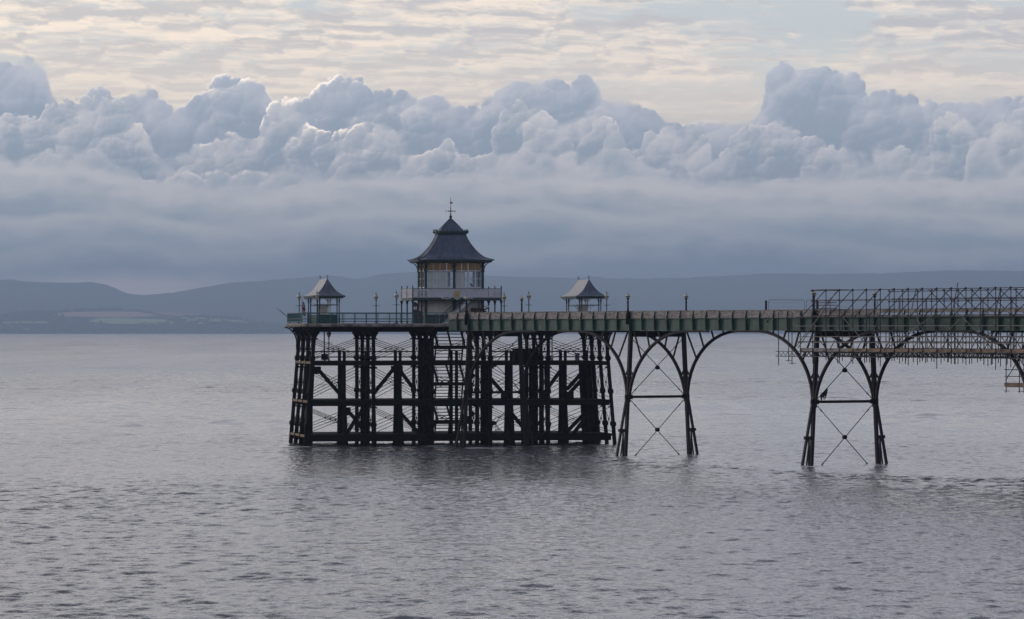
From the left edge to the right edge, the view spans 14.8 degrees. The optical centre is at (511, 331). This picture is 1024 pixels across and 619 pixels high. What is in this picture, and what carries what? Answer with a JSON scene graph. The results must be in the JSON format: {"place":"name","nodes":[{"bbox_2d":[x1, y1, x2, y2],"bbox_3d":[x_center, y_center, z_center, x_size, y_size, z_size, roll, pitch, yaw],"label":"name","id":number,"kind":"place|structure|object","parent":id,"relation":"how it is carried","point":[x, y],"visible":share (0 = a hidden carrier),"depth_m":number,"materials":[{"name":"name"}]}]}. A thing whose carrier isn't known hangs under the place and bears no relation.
{"place":"outdoors","nodes":[
{"label":"outdoors","id":0,"kind":"place"},
{"bbox_2d":[3,321,48,322],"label":"field","id":1,"kind":"structure","parent":0,"point":[28,322],"depth_m":17545.43,"materials":[{"name":"plant"}]},
{"bbox_2d":[54,311,155,317],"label":"field","id":2,"kind":"structure","parent":0,"point":[106,314],"depth_m":18043.62,"materials":[{"name":"soil"}]},
{"bbox_2d":[89,318,217,323],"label":"field","id":3,"kind":"structure","parent":0,"point":[122,320],"depth_m":17568.81,"materials":[{"name":"plant"}]},
{"bbox_2d":[152,311,200,315],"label":"field","id":4,"kind":"structure","parent":0,"point":[173,313],"depth_m":18178.86,"materials":[{"name":"plant"}]},
{"bbox_2d":[167,317,247,322],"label":"field","id":5,"kind":"structure","parent":0,"point":[213,319],"depth_m":17814.04,"materials":[{"name":"plant"}]},
{"bbox_2d":[413,302,417,322],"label":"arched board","id":6,"kind":"object","parent":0,"point":[415,304],"visible":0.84,"depth_m":409.29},
{"bbox_2d":[0,334,1023,618],"bbox_3d":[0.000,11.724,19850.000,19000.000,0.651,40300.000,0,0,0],"label":"water","id":7,"kind":"structure","parent":0,"point":[160,476],"depth_m":283.48,"materials":[{"name":"grey liquid"}]},
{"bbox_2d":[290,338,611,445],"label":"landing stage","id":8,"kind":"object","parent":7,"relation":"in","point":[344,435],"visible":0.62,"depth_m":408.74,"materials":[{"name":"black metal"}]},
{"bbox_2d":[321,332,327,360],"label":"tide gauge box","id":9,"kind":"object","parent":8,"relation":"on","point":[324,359],"visible":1,"depth_m":406.09,"materials":[{"name":"black metal"}]},
{"bbox_2d":[327,332,330,360],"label":"lamp post","id":10,"kind":"object","parent":8,"relation":"on","point":[328,334],"visible":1,"depth_m":407.23,"materials":[{"name":"black metal"}]},
{"bbox_2d":[512,349,538,360],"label":"store box","id":11,"kind":"object","parent":8,"relation":"on","point":[516,357],"visible":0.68,"depth_m":413.32,"materials":[{"name":"black metal"}]},
{"bbox_2d":[551,332,553,360],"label":"lamp post","id":12,"kind":"object","parent":8,"relation":"on","point":[552,348],"visible":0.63,"depth_m":411.52,"materials":[{"name":"black metal"}]},
{"bbox_2d":[285,323,616,445],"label":"pier platform","id":13,"kind":"structure","parent":7,"relation":"in","point":[308,333],"depth_m":409.30,"materials":[{"name":"metal"}]},
{"bbox_2d":[296,293,301,322],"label":"lamp post","id":14,"kind":"object","parent":13,"relation":"on","point":[299,297],"visible":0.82,"depth_m":416.77,"materials":[{"name":"black metal"}]},
{"bbox_2d":[302,302,305,315],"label":"flag","id":15,"kind":"object","parent":13,"relation":"on","point":[303,308],"visible":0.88,"depth_m":413.84,"materials":[{"name":"red fabric"}]},
{"bbox_2d":[315,292,318,322],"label":"lamp post","id":16,"kind":"object","parent":13,"relation":"on","point":[316,295],"visible":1,"depth_m":402.87,"materials":[{"name":"black metal"}]},
{"bbox_2d":[303,275,344,322],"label":"shelter","id":17,"kind":"object","parent":13,"relation":"on","point":[325,289],"visible":0.98,"depth_m":407.13,"materials":[{"name":"green paint"}]},
{"bbox_2d":[374,293,377,322],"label":"lamp post","id":18,"kind":"object","parent":13,"relation":"on","point":[375,296],"visible":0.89,"depth_m":418.27,"materials":[{"name":"black metal"}]},
{"bbox_2d":[394,290,398,322],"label":"lamp post","id":19,"kind":"object","parent":13,"relation":"on","point":[396,295],"visible":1,"depth_m":404.41,"materials":[{"name":"black metal"}]},
{"bbox_2d":[287,312,514,322],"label":"railing","id":20,"kind":"object","parent":13,"relation":"on","point":[295,317],"visible":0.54,"depth_m":404.32,"materials":[{"name":"green metal"}]},
{"bbox_2d":[417,311,421,322],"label":"litter bin","id":21,"kind":"object","parent":13,"relation":"on","point":[419,314],"visible":0.84,"depth_m":409.02,"materials":[{"name":"black metal"}]},
{"bbox_2d":[400,218,502,322],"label":"pavilion","id":22,"kind":"structure","parent":13,"relation":"on","point":[447,251],"depth_m":410.50,"materials":[{"name":"grey paint"}]},
{"bbox_2d":[429,315,435,322],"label":"dark door","id":23,"kind":"structure","parent":22,"relation":"in","point":[430,316],"depth_m":409.87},
{"bbox_2d":[427,263,452,287],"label":"window frame","id":24,"kind":"structure","parent":22,"relation":"in","point":[433,270],"depth_m":410.07,"materials":[{"name":"white paint"}]},
{"bbox_2d":[448,197,455,218],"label":"weather vane","id":25,"kind":"object","parent":22,"relation":"on","point":[450,216],"visible":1,"depth_m":412.52,"materials":[{"name":"black metal"}]},
{"bbox_2d":[456,263,480,287],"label":"window frame","id":26,"kind":"structure","parent":22,"relation":"in","point":[468,263],"depth_m":410.67,"materials":[{"name":"white paint"}]},
{"bbox_2d":[434,332,478,432],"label":"staircase","id":27,"kind":"structure","parent":13,"relation":"attached to","point":[450,383],"depth_m":409.36,"materials":[{"name":"black metal"}]},
{"bbox_2d":[502,294,505,315],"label":"lamp post","id":28,"kind":"object","parent":13,"relation":"on","point":[504,297],"visible":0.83,"depth_m":420.77,"materials":[{"name":"black metal"}]},
{"bbox_2d":[527,292,530,311],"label":"lamp post","id":29,"kind":"object","parent":13,"relation":"on","point":[528,296],"visible":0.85,"depth_m":406.91,"materials":[{"name":"black metal"}]},
{"bbox_2d":[560,275,604,311],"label":"shelter","id":30,"kind":"object","parent":13,"relation":"on","point":[582,290],"visible":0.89,"depth_m":412.40,"materials":[{"name":"metal"}]},
{"bbox_2d":[604,292,608,310],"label":"lamp post","id":31,"kind":"object","parent":13,"relation":"on","point":[606,296],"visible":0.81,"depth_m":408.41,"materials":[{"name":"black metal"}]},
{"bbox_2d":[454,331,564,447],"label":"trestle","id":32,"kind":"object","parent":7,"relation":"in","point":[467,392],"visible":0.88,"depth_m":399.14,"materials":[{"name":"brown metal"}]},
{"bbox_2d":[557,331,737,455],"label":"trestle","id":33,"kind":"object","parent":7,"relation":"in","point":[685,375],"visible":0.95,"depth_m":373.63,"materials":[{"name":"brown metal"}]},
{"bbox_2d":[732,329,938,465],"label":"trestle","id":34,"kind":"object","parent":7,"relation":"in","point":[873,380],"visible":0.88,"depth_m":347.41,"materials":[{"name":"brown metal"}]},
{"bbox_2d":[447,308,1023,330],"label":"pier neck","id":35,"kind":"object","parent":34,"relation":"on","point":[708,320],"visible":1,"depth_m":360.01,"materials":[{"name":"black metal"}]},
{"bbox_2d":[464,295,468,324],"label":"lamp post","id":36,"kind":"object","parent":35,"relation":"on","point":[466,298],"visible":1,"depth_m":398.40,"materials":[{"name":"black metal"}]},
{"bbox_2d":[520,296,523,311],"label":"lamp post","id":37,"kind":"object","parent":35,"relation":"attached to","point":[521,298],"visible":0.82,"depth_m":401.76,"materials":[{"name":"black metal"}]},
{"bbox_2d":[626,294,629,323],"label":"lamp post","id":38,"kind":"object","parent":35,"relation":"on","point":[627,313],"visible":1,"depth_m":372.13,"materials":[{"name":"black metal"}]},
{"bbox_2d":[684,294,687,309],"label":"lamp post","id":39,"kind":"object","parent":35,"relation":"on","point":[686,296],"visible":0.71,"depth_m":375.52,"materials":[{"name":"black metal"}]},
{"bbox_2d":[765,300,804,321],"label":"barrier","id":40,"kind":"object","parent":35,"relation":"on","point":[783,307],"visible":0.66,"depth_m":353.73,"materials":[{"name":"metal"}]},
{"bbox_2d":[813,291,815,322],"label":"lamp post","id":41,"kind":"object","parent":35,"relation":"attached to","point":[814,295],"visible":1,"depth_m":345.87,"materials":[{"name":"black metal"}]},
{"bbox_2d":[830,299,851,316],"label":"barrier","id":42,"kind":"object","parent":35,"relation":"on","point":[848,306],"visible":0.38,"depth_m":349.79,"materials":[{"name":"metal"}]},
{"bbox_2d":[853,299,876,314],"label":"barrier","id":43,"kind":"object","parent":35,"relation":"on","point":[859,303],"visible":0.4,"depth_m":347.91,"materials":[{"name":"metal"}]},
{"bbox_2d":[872,291,876,308],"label":"lamp post","id":44,"kind":"object","parent":35,"relation":"on","point":[874,292],"visible":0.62,"depth_m":349.26,"materials":[{"name":"black metal"}]},
{"bbox_2d":[776,283,1023,392],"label":"scaffolding","id":45,"kind":"object","parent":35,"relation":"attached to","point":[955,351],"visible":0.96,"depth_m":334.52,"materials":[{"name":"metal"}]},
{"bbox_2d":[900,298,925,317],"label":"barrier","id":46,"kind":"object","parent":35,"relation":"on","point":[917,304],"visible":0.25,"depth_m":340.82,"materials":[{"name":"metal"}]},
{"bbox_2d":[820,389,827,399],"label":"bird","id":47,"kind":"object","parent":34,"relation":"on","point":[824,395],"visible":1,"depth_m":346.56},
{"bbox_2d":[935,329,1023,380],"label":"trestle","id":48,"kind":"object","parent":7,"relation":"in","point":[997,341],"visible":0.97,"depth_m":324.13,"materials":[{"name":"brown metal"}]},
{"bbox_2d":[0,270,1023,322],"bbox_3d":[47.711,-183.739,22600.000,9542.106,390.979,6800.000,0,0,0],"label":"hills","id":49,"kind":"structure","parent":0,"point":[259,300],"depth_m":22608.41,"materials":[{"name":"plant"}]},
{"bbox_2d":[0,310,1023,333],"bbox_3d":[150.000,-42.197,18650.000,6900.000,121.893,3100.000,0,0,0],"label":"coastal land","id":50,"kind":"structure","parent":0,"point":[157,316],"depth_m":17320.81,"materials":[{"name":"plant"}]},
{"bbox_2d":[0,307,985,333],"bbox_3d":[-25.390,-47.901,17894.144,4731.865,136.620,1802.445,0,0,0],"label":"woodland","id":51,"kind":"object","parent":50,"relation":"on","point":[36,315],"visible":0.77,"depth_m":17381.35,"materials":[{"name":"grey plant"}]},
{"bbox_2d":[0,0,1023,294],"label":"sky","id":52,"kind":"structure","parent":0,"point":[148,147],"materials":[{"name":"grey"}]}
]}

